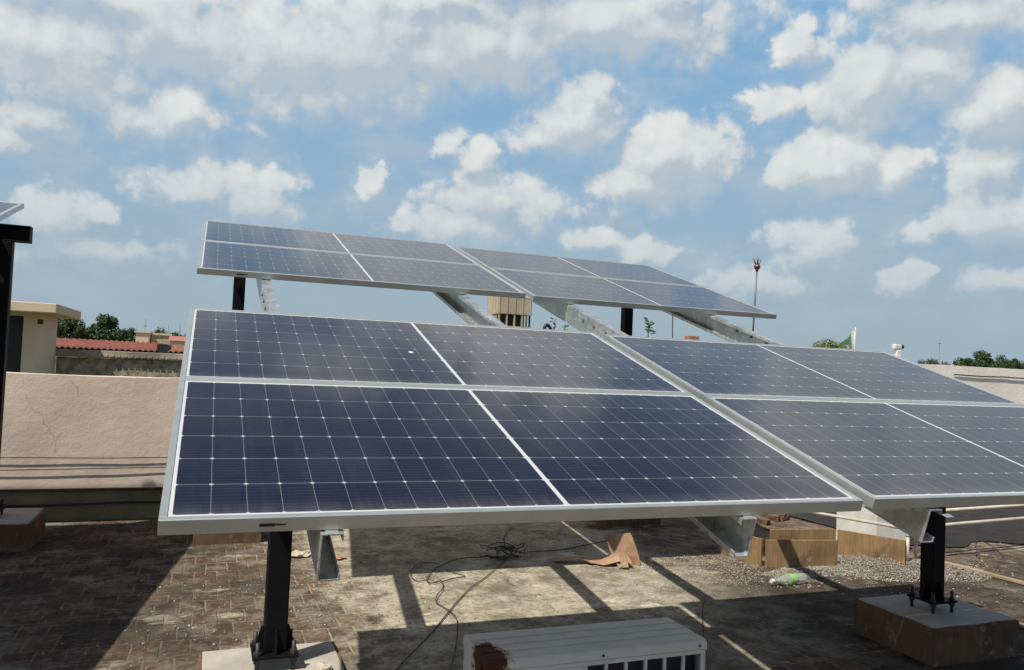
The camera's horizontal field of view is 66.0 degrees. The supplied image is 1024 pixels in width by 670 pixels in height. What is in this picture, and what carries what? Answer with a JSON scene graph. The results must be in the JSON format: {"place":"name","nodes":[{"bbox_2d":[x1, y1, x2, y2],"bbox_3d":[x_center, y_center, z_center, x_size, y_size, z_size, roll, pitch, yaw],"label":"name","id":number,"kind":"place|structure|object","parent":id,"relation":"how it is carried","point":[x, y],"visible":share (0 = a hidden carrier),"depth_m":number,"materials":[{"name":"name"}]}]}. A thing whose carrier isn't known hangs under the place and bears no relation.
{"place":"outdoors","nodes":[
{"label":"outdoors","id":0,"kind":"place"},
{"bbox_2d":[54,338,161,373],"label":"tiled roof","id":1,"kind":"structure","parent":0,"point":[95,344],"depth_m":19.11,"materials":[{"name":"red tile"}]},
{"bbox_2d":[151,333,173,344],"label":"house","id":2,"kind":"structure","parent":0,"point":[160,338],"depth_m":56.70,"materials":[{"name":"paint"}]},
{"bbox_2d":[168,344,184,353],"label":"tiled roof","id":3,"kind":"structure","parent":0,"point":[177,349],"depth_m":19.50,"materials":[{"name":"red tile"}]},
{"bbox_2d":[168,336,185,345],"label":"house","id":4,"kind":"structure","parent":0,"point":[177,340],"depth_m":53.55,"materials":[{"name":"beige paint"}]},
{"bbox_2d":[487,296,531,327],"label":"water tower","id":5,"kind":"structure","parent":0,"point":[509,312],"depth_m":96.96,"materials":[{"name":"concrete"}]},
{"bbox_2d":[0,0,1023,364],"label":"sky","id":6,"kind":"structure","parent":0,"point":[870,153],"materials":[{"name":"blue"}]},
{"bbox_2d":[644,317,655,336],"bbox_3d":[1.500,-0.012,8.634,0.130,0.362,0.149,1,-3,41],"label":"sapling","id":7,"kind":"object","parent":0,"point":[648,327],"visible":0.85,"depth_m":8.63,"materials":[{"name":"green plant"}]},
{"bbox_2d":[639,552,992,587],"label":"gravel","id":8,"kind":"structure","parent":0,"point":[849,568],"depth_m":5.91,"materials":[{"name":"grey gravel"}]},
{"bbox_2d":[770,529,905,566],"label":"formwork boards","id":9,"kind":"object","parent":8,"relation":"on","point":[851,543],"visible":0.66,"depth_m":6.38,"materials":[{"name":"brown wood"}]},
{"bbox_2d":[892,344,903,357],"bbox_3d":[4.876,0.235,9.957,0.157,0.238,0.064,3,-2,-21],"label":"security camera","id":10,"kind":"object","parent":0,"point":[897,348],"visible":0.81,"depth_m":9.93,"materials":[{"name":"white paint"}]},
{"label":"ground","id":11,"kind":"structure","parent":0,"visible":0},
{"bbox_2d":[6,301,80,373],"bbox_3d":[-11.733,2.517,15.298,5.200,6.445,3.100,3,-2,-21],"label":"roof hut","id":12,"kind":"object","parent":11,"relation":"on","point":[32,337],"visible":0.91,"depth_m":15.30,"materials":[{"name":"beige paint"}]},
{"bbox_2d":[6,316,23,371],"bbox_3d":[-10.042,0.708,15.162,1.051,2.190,0.050,3,-2,-21],"label":"door","id":13,"kind":"structure","parent":12,"relation":"in","point":[16,322],"depth_m":15.30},
{"bbox_2d":[57,318,87,338],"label":"tree","id":14,"kind":"object","parent":11,"relation":"on","point":[72,328],"visible":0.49,"depth_m":61.22,"materials":[{"name":"green plant"}]},
{"bbox_2d":[78,313,135,341],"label":"tree","id":15,"kind":"object","parent":11,"relation":"on","point":[100,329],"visible":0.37,"depth_m":61.66,"materials":[{"name":"green plant"}]},
{"bbox_2d":[55,349,182,377],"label":"old wall","id":16,"kind":"structure","parent":11,"relation":"on","point":[131,364],"depth_m":17.85,"materials":[{"name":"grey concrete"}]},
{"bbox_2d":[113,328,137,341],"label":"tree","id":17,"kind":"object","parent":11,"relation":"on","point":[131,332],"visible":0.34,"depth_m":63.77,"materials":[{"name":"green plant"}]},
{"bbox_2d":[134,330,153,342],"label":"house","id":18,"kind":"structure","parent":11,"relation":"on","point":[144,336],"depth_m":54.48,"materials":[{"name":"beige paint"}]},
{"bbox_2d":[154,326,170,333],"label":"tree","id":19,"kind":"object","parent":11,"relation":"on","point":[158,330],"visible":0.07,"depth_m":68.76,"materials":[{"name":"green plant"}]},
{"bbox_2d":[157,344,171,352],"bbox_3d":[-8.940,3.138,19.904,0.240,5.800,2.300,3,-2,-21],"label":"dark shaft","id":20,"kind":"object","parent":11,"relation":"on","point":[163,348],"visible":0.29,"depth_m":18.95,"materials":[{"name":"grey"}]},
{"bbox_2d":[918,358,938,364],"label":"tree","id":21,"kind":"object","parent":11,"relation":"on","point":[926,362],"visible":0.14,"depth_m":94.24,"materials":[{"name":"green plant"}]},
{"bbox_2d":[927,358,948,364],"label":"tree","id":22,"kind":"object","parent":11,"relation":"on","point":[944,363],"visible":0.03,"depth_m":95.63,"materials":[{"name":"green plant"}]},
{"bbox_2d":[952,350,996,367],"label":"tree","id":23,"kind":"object","parent":11,"relation":"on","point":[987,361],"visible":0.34,"depth_m":95.91,"materials":[{"name":"green plant"}]},
{"bbox_2d":[993,359,1005,367],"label":"tree","id":24,"kind":"object","parent":11,"relation":"on","point":[999,365],"visible":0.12,"depth_m":97.55,"materials":[{"name":"green plant"}]},
{"bbox_2d":[995,357,1013,368],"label":"tree","id":25,"kind":"object","parent":11,"relation":"on","point":[1008,365],"visible":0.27,"depth_m":99.25,"materials":[{"name":"green plant"}]},
{"bbox_2d":[995,353,1023,368],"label":"tree","id":26,"kind":"object","parent":11,"relation":"on","point":[1016,363],"visible":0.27,"depth_m":101.53,"materials":[{"name":"green plant"}]},
{"bbox_3d":[-0.471,-0.569,6.941,3.962,0.120,0.090,3,-2,-21],"label":"cross beam","id":27,"kind":"object","parent":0,"visible":0},
{"bbox_2d":[256,278,343,581],"bbox_3d":[-1.280,-0.168,4.137,0.059,0.124,5.168,3,14,-21],"label":"rafter","id":28,"kind":"object","parent":27,"relation":"attached to","point":[325,563],"visible":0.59,"depth_m":1.90,"materials":[{"name":"metal"}]},
{"bbox_2d":[157,378,862,534],"bbox_3d":[-0.008,0.333,2.441,1.930,0.036,0.951,3,14,-21],"label":"solar panel","id":29,"kind":"object","parent":28,"relation":"on","point":[255,456],"visible":1,"depth_m":2.26,"materials":[{"name":"glass"}]},
{"bbox_2d":[432,292,756,557],"bbox_3d":[-0.204,-0.106,4.552,0.052,0.124,5.168,3,14,-21],"label":"rafter","id":30,"kind":"object","parent":27,"relation":"attached to","point":[732,536],"visible":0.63,"depth_m":2.36,"materials":[{"name":"metal"}]},
{"bbox_2d":[201,220,479,264],"bbox_3d":[-1.288,-0.680,5.917,1.930,0.036,0.950,3,14,-21],"label":"solar panel","id":31,"kind":"object","parent":30,"relation":"on","point":[220,231],"visible":0.9,"depth_m":5.87,"materials":[{"name":"glass"}]},
{"bbox_2d":[197,240,525,298],"bbox_3d":[-0.971,-0.424,5.055,1.930,0.036,0.951,3,14,-21],"label":"solar panel","id":32,"kind":"object","parent":30,"relation":"on","point":[218,258],"visible":1,"depth_m":4.91,"materials":[{"name":"glass"}]},
{"bbox_2d":[180,307,690,393],"bbox_3d":[-0.326,0.077,3.303,1.930,0.036,0.950,3,14,-21],"label":"solar panel","id":33,"kind":"object","parent":30,"relation":"on","point":[241,345],"visible":0.94,"depth_m":3.20,"materials":[{"name":"glass"}]},
{"bbox_2d":[663,311,784,344],"bbox_3d":[1.546,0.019,5.234,0.052,0.124,5.168,3,14,-21],"label":"rafter","id":34,"kind":"object","parent":27,"relation":"attached to","point":[724,329],"visible":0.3,"depth_m":5.47,"materials":[{"name":"metal"}]},
{"bbox_2d":[529,299,953,542],"bbox_3d":[0.507,-0.042,4.833,0.059,0.120,5.168,3,14,-21],"label":"rafter","id":35,"kind":"object","parent":27,"relation":"attached to","point":[912,522],"visible":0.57,"depth_m":2.72,"materials":[{"name":"metal"}]},
{"bbox_2d":[454,246,703,286],"bbox_3d":[0.560,-0.567,6.705,1.930,0.036,0.950,3,14,-21],"label":"solar panel","id":36,"kind":"object","parent":35,"relation":"on","point":[485,258],"visible":0.86,"depth_m":6.66,"materials":[{"name":"glass"}]},
{"bbox_2d":[488,268,776,318],"bbox_3d":[0.877,-0.312,5.844,1.930,0.035,0.950,3,14,-21],"label":"solar panel","id":37,"kind":"object","parent":35,"relation":"on","point":[566,289],"visible":0.94,"depth_m":5.71,"materials":[{"name":"laminate"}]},
{"bbox_2d":[603,334,1023,404],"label":"solar panel","id":38,"kind":"object","parent":35,"relation":"on","point":[699,369],"visible":0.9,"depth_m":3.98,"materials":[{"name":"glass"}]},
{"bbox_2d":[703,395,1023,508],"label":"solar panel","id":39,"kind":"object","parent":35,"relation":"on","point":[871,454],"visible":0.94,"depth_m":3.01,"materials":[{"name":"glass"}]},
{"bbox_3d":[-3.165,-0.369,3.846,0.052,0.123,4.090,3,14,-21],"label":"rafter","id":40,"kind":"object","parent":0,"visible":0},
{"bbox_2d":[0,201,23,220],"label":"solar panel","id":41,"kind":"object","parent":40,"relation":"on","point":[7,209],"visible":1,"depth_m":5.33,"materials":[{"name":"blue"}]},
{"bbox_3d":[2.094,0.099,8.862,0.220,0.053,0.104,3,-2,-21],"label":"stacked brick","id":42,"kind":"object","parent":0,"visible":0},
{"bbox_2d":[684,336,698,339],"bbox_3d":[2.017,0.039,8.834,0.130,0.053,0.104,3,-2,-21],"label":"stacked brick","id":43,"kind":"object","parent":42,"relation":"on","point":[692,337],"visible":0.56,"depth_m":8.79,"materials":[{"name":"brick"}]},
{"bbox_3d":[3.414,3.760,1.719,26.000,4.196,14.900,3,-2,-21],"label":"building","id":44,"kind":"object","parent":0,"visible":0},
{"bbox_2d":[0,372,179,520],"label":"parapet wall","id":45,"kind":"structure","parent":44,"relation":"on","point":[101,421],"depth_m":6.56,"materials":[{"name":"beige paint"}]},
{"bbox_2d":[5,501,160,507],"bbox_3d":[-4.135,1.375,6.343,5.000,0.038,0.019,3,-2,-21],"label":"cable","id":46,"kind":"object","parent":45,"relation":"attached to","point":[72,504],"visible":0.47,"depth_m":6.55,"materials":[{"name":"black plastic"}]},
{"bbox_2d":[0,467,165,470],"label":"wire","id":47,"kind":"object","parent":45,"relation":"attached to","point":[83,468],"visible":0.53,"depth_m":6.52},
{"bbox_2d":[0,457,167,457],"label":"wire","id":48,"kind":"object","parent":45,"relation":"attached to","point":[80,457],"visible":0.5,"depth_m":6.49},
{"bbox_2d":[0,515,1023,669],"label":"rooftop floor","id":49,"kind":"structure","parent":44,"relation":"on","point":[55,576],"depth_m":4.89,"materials":[{"name":"brick"}]},
{"bbox_2d":[0,508,45,551],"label":"concrete pedestal","id":50,"kind":"object","parent":49,"relation":"on","point":[22,529],"visible":1,"depth_m":5.54,"materials":[{"name":"grey concrete"}]},
{"bbox_2d":[0,240,14,514],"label":"support post","id":51,"kind":"object","parent":50,"relation":"on","point":[7,248],"visible":0.94,"depth_m":5.69,"materials":[{"name":"black metal"}]},
{"bbox_2d":[0,223,32,243],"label":"cross beam","id":52,"kind":"structure","parent":51,"relation":"on","point":[17,233],"depth_m":5.75,"materials":[{"name":"black metal"}]},
{"bbox_2d":[193,532,261,544],"bbox_3d":[-2.248,1.489,6.218,0.492,0.199,0.533,3,-2,-21],"label":"concrete pedestal","id":53,"kind":"object","parent":49,"relation":"on","point":[225,538],"visible":0.22,"depth_m":5.97,"materials":[{"name":"brown concrete"}]},
{"bbox_2d":[232,277,245,310],"bbox_3d":[-2.207,0.401,6.248,0.176,2.017,0.176,3,-2,-21],"label":"support post","id":54,"kind":"object","parent":53,"relation":"on","point":[238,293],"depth_m":6.24,"materials":[{"name":"black metal"}]},
{"bbox_2d":[197,641,346,669],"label":"concrete pedestal","id":55,"kind":"object","parent":49,"relation":"on","point":[311,655],"visible":0.88,"depth_m":3.22,"materials":[{"name":"grey concrete"}]},
{"bbox_2d":[250,531,298,669],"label":"support post","id":56,"kind":"object","parent":55,"relation":"on","point":[273,639],"visible":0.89,"depth_m":3.14,"materials":[{"name":"black metal"}]},
{"bbox_2d":[315,661,331,669],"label":"crumpled paper","id":57,"kind":"object","parent":55,"relation":"on","point":[321,665],"visible":1,"depth_m":3.12,"materials":[{"name":"white paper"}]},
{"bbox_2d":[291,550,310,556],"bbox_3d":[-1.529,1.574,5.681,0.190,0.045,0.119,3,-2,-21],"label":"crumpled paper","id":58,"kind":"object","parent":49,"relation":"on","point":[297,553],"visible":0.76,"depth_m":5.66,"materials":[{"name":"white paper"}]},
{"bbox_2d":[336,555,346,559],"bbox_3d":[-1.243,1.593,5.647,0.111,0.028,0.086,4,-3,-33],"label":"crumpled paper","id":59,"kind":"object","parent":49,"relation":"on","point":[339,557],"visible":0.57,"depth_m":5.64,"materials":[{"name":"paper"}]},
{"bbox_2d":[410,562,437,582],"bbox_3d":[-0.595,1.614,5.366,0.191,0.011,0.513,3,-2,-4],"label":"loose wire","id":60,"kind":"object","parent":49,"relation":"on","point":[426,579],"visible":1,"depth_m":5.29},
{"bbox_2d":[439,570,464,582],"bbox_3d":[-0.390,1.620,5.280,0.150,0.012,0.334,2,-2,3],"label":"loose wire","id":61,"kind":"object","parent":49,"relation":"on","point":[454,577],"visible":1,"depth_m":5.28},
{"bbox_2d":[396,555,509,669],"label":"loose wire","id":62,"kind":"object","parent":49,"relation":"on","point":[402,662],"visible":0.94,"depth_m":4.39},
{"bbox_2d":[426,556,494,669],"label":"loose wire","id":63,"kind":"object","parent":49,"relation":"on","point":[445,607],"visible":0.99,"depth_m":4.80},
{"bbox_2d":[480,542,527,559],"bbox_3d":[-0.059,1.629,5.944,0.428,0.069,0.312,3,-2,-21],"label":"wire bundle","id":64,"kind":"object","parent":49,"relation":"on","point":[504,548],"visible":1,"depth_m":5.93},
{"bbox_2d":[42,524,1023,669],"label":"rubble","id":65,"kind":"object","parent":49,"relation":"on","point":[175,626],"visible":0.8,"depth_m":4.96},
{"bbox_2d":[519,540,606,552],"bbox_3d":[0.546,1.704,6.376,1.187,0.013,0.079,4,-3,-38],"label":"loose wire","id":66,"kind":"object","parent":49,"relation":"on","point":[562,549],"visible":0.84,"depth_m":6.21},
{"bbox_2d":[463,617,706,669],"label":"air conditioner","id":67,"kind":"object","parent":49,"relation":"on","point":[664,643],"visible":1,"depth_m":2.72,"materials":[{"name":"white metal"}]},
{"bbox_2d":[552,533,639,568],"bbox_3d":[0.644,1.587,5.900,0.637,0.237,0.318,2,-2,14],"label":"torn cardboard","id":68,"kind":"object","parent":49,"relation":"on","point":[623,551],"visible":1,"depth_m":5.86,"materials":[{"name":"brown cardboard"}]},
{"bbox_2d":[592,518,660,525],"bbox_3d":[1.046,1.681,7.585,0.592,0.200,0.513,3,-2,-21],"label":"concrete pedestal","id":69,"kind":"object","parent":49,"relation":"on","point":[633,522],"visible":0.18,"depth_m":7.34,"materials":[{"name":"grey concrete"}]},
{"bbox_2d":[620,308,632,335],"bbox_3d":[1.069,0.590,7.522,0.176,2.017,0.176,3,-2,-21],"label":"support post","id":70,"kind":"object","parent":69,"relation":"on","point":[626,326],"depth_m":7.51,"materials":[{"name":"black metal"}]},
{"bbox_2d":[702,596,708,669],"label":"loose wire","id":71,"kind":"object","parent":49,"relation":"on","point":[703,631],"visible":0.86,"depth_m":4.45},
{"bbox_2d":[753,515,770,525],"bbox_3d":[2.417,1.811,7.694,0.109,0.066,0.206,5,3,-45],"label":"broken brick","id":72,"kind":"object","parent":49,"relation":"on","point":[763,521],"visible":0.6,"depth_m":7.63,"materials":[{"name":"brown brick"}]},
{"bbox_2d":[768,514,780,521],"bbox_3d":[2.631,1.828,7.888,0.113,0.066,0.124,1,2,35],"label":"broken brick","id":73,"kind":"object","parent":49,"relation":"on","point":[774,517],"visible":0.74,"depth_m":7.84,"materials":[{"name":"brown brick"}]},
{"bbox_2d":[718,536,837,566],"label":"formwork boards","id":74,"kind":"object","parent":49,"relation":"on","point":[794,553],"visible":0.82,"depth_m":6.00,"materials":[{"name":"brown wood"}]},
{"bbox_2d":[770,573,807,584],"bbox_3d":[1.920,1.700,5.478,0.308,0.073,0.073,3,-2,-25],"label":"plastic bottle","id":75,"kind":"object","parent":49,"relation":"on","point":[792,579],"visible":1,"depth_m":5.46,"materials":[{"name":"white"}]},
{"bbox_2d":[811,512,909,564],"bbox_3d":[2.139,1.661,7.254,0.036,0.307,2.905,4,-3,-43],"label":"water pipe","id":76,"kind":"object","parent":49,"relation":"on","point":[870,522],"visible":0.38,"depth_m":6.41,"materials":[{"name":"plastic"}]},
{"bbox_2d":[836,507,905,539],"bbox_3d":[3.117,1.646,6.826,0.350,0.388,0.451,3,-2,-21],"label":"masonry stub","id":77,"kind":"object","parent":49,"relation":"on","point":[861,527],"visible":0.19,"depth_m":6.66,"materials":[{"name":"white paint"}]},
{"bbox_2d":[788,505,1023,546],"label":"bitumen sheet","id":78,"kind":"object","parent":49,"relation":"on","point":[1004,532],"visible":0.34,"depth_m":7.94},
{"bbox_2d":[854,594,1018,666],"bbox_3d":[2.340,1.611,4.371,0.617,0.200,0.542,3,-2,-21],"label":"concrete pedestal","id":79,"kind":"object","parent":49,"relation":"on","point":[962,632],"visible":0.88,"depth_m":4.19,"materials":[{"name":"concrete"}]},
{"bbox_2d":[907,507,956,613],"bbox_3d":[2.337,1.005,4.367,0.176,1.050,0.176,3,-2,-21],"label":"support post","id":80,"kind":"object","parent":79,"relation":"on","point":[932,569],"visible":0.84,"depth_m":4.32,"materials":[{"name":"black metal"}]},
{"bbox_2d":[914,504,1023,558],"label":"water pipe","id":81,"kind":"object","parent":49,"relation":"on","point":[961,509],"visible":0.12,"depth_m":6.70,"materials":[{"name":"plastic"}]},
{"bbox_2d":[916,363,1023,403],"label":"parapet wall","id":82,"kind":"structure","parent":49,"relation":"on","point":[1011,388],"depth_m":10.38,"materials":[{"name":"beige paint"}]},
{"bbox_2d":[543,323,551,328],"bbox_3d":[0.379,-0.004,8.201,0.158,0.236,0.038,3,-2,-21],"label":"bent hose","id":83,"kind":"object","parent":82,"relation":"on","point":[546,325],"visible":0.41,"depth_m":8.18,"materials":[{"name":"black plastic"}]},
{"bbox_2d":[752,257,761,330],"bbox_3d":[2.829,-0.342,9.168,0.094,1.175,0.102,1,-3,31],"label":"lightning rod","id":84,"kind":"object","parent":82,"relation":"on","point":[757,267],"visible":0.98,"depth_m":9.15,"materials":[{"name":"metal"}]},
{"bbox_2d":[811,337,847,348],"bbox_3d":[3.843,0.158,9.557,0.704,0.274,0.296,3,-2,-21],"label":"shrub","id":85,"kind":"object","parent":82,"relation":"on","point":[829,344],"visible":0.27,"depth_m":9.51,"materials":[{"name":"green plant"}]},
{"bbox_2d":[837,327,855,348],"bbox_3d":[4.081,0.137,9.618,0.309,0.477,0.051,3,-2,-21],"label":"flag","id":86,"kind":"object","parent":82,"relation":"on","point":[846,344],"visible":0.52,"depth_m":9.62,"materials":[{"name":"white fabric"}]},
{"bbox_2d":[954,374,1023,378],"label":"cable","id":87,"kind":"object","parent":82,"relation":"attached to","point":[989,376],"visible":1,"depth_m":10.33,"materials":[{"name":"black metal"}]},
{"bbox_2d":[945,561,1023,584],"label":"timber strip","id":88,"kind":"object","parent":49,"relation":"on","point":[1006,578],"visible":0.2,"depth_m":5.95,"materials":[{"name":"beige wood"}]},
{"bbox_2d":[946,517,1023,526],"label":"water pipe","id":89,"kind":"object","parent":49,"relation":"on","point":[983,521],"visible":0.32,"depth_m":6.71,"materials":[{"name":"plastic"}]},
{"bbox_2d":[975,540,1003,558],"bbox_3d":[3.984,1.802,6.628,0.289,0.125,0.128,3,-2,-21],"label":"loose wire","id":90,"kind":"object","parent":49,"relation":"on","point":[988,544],"visible":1,"depth_m":6.65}
]}

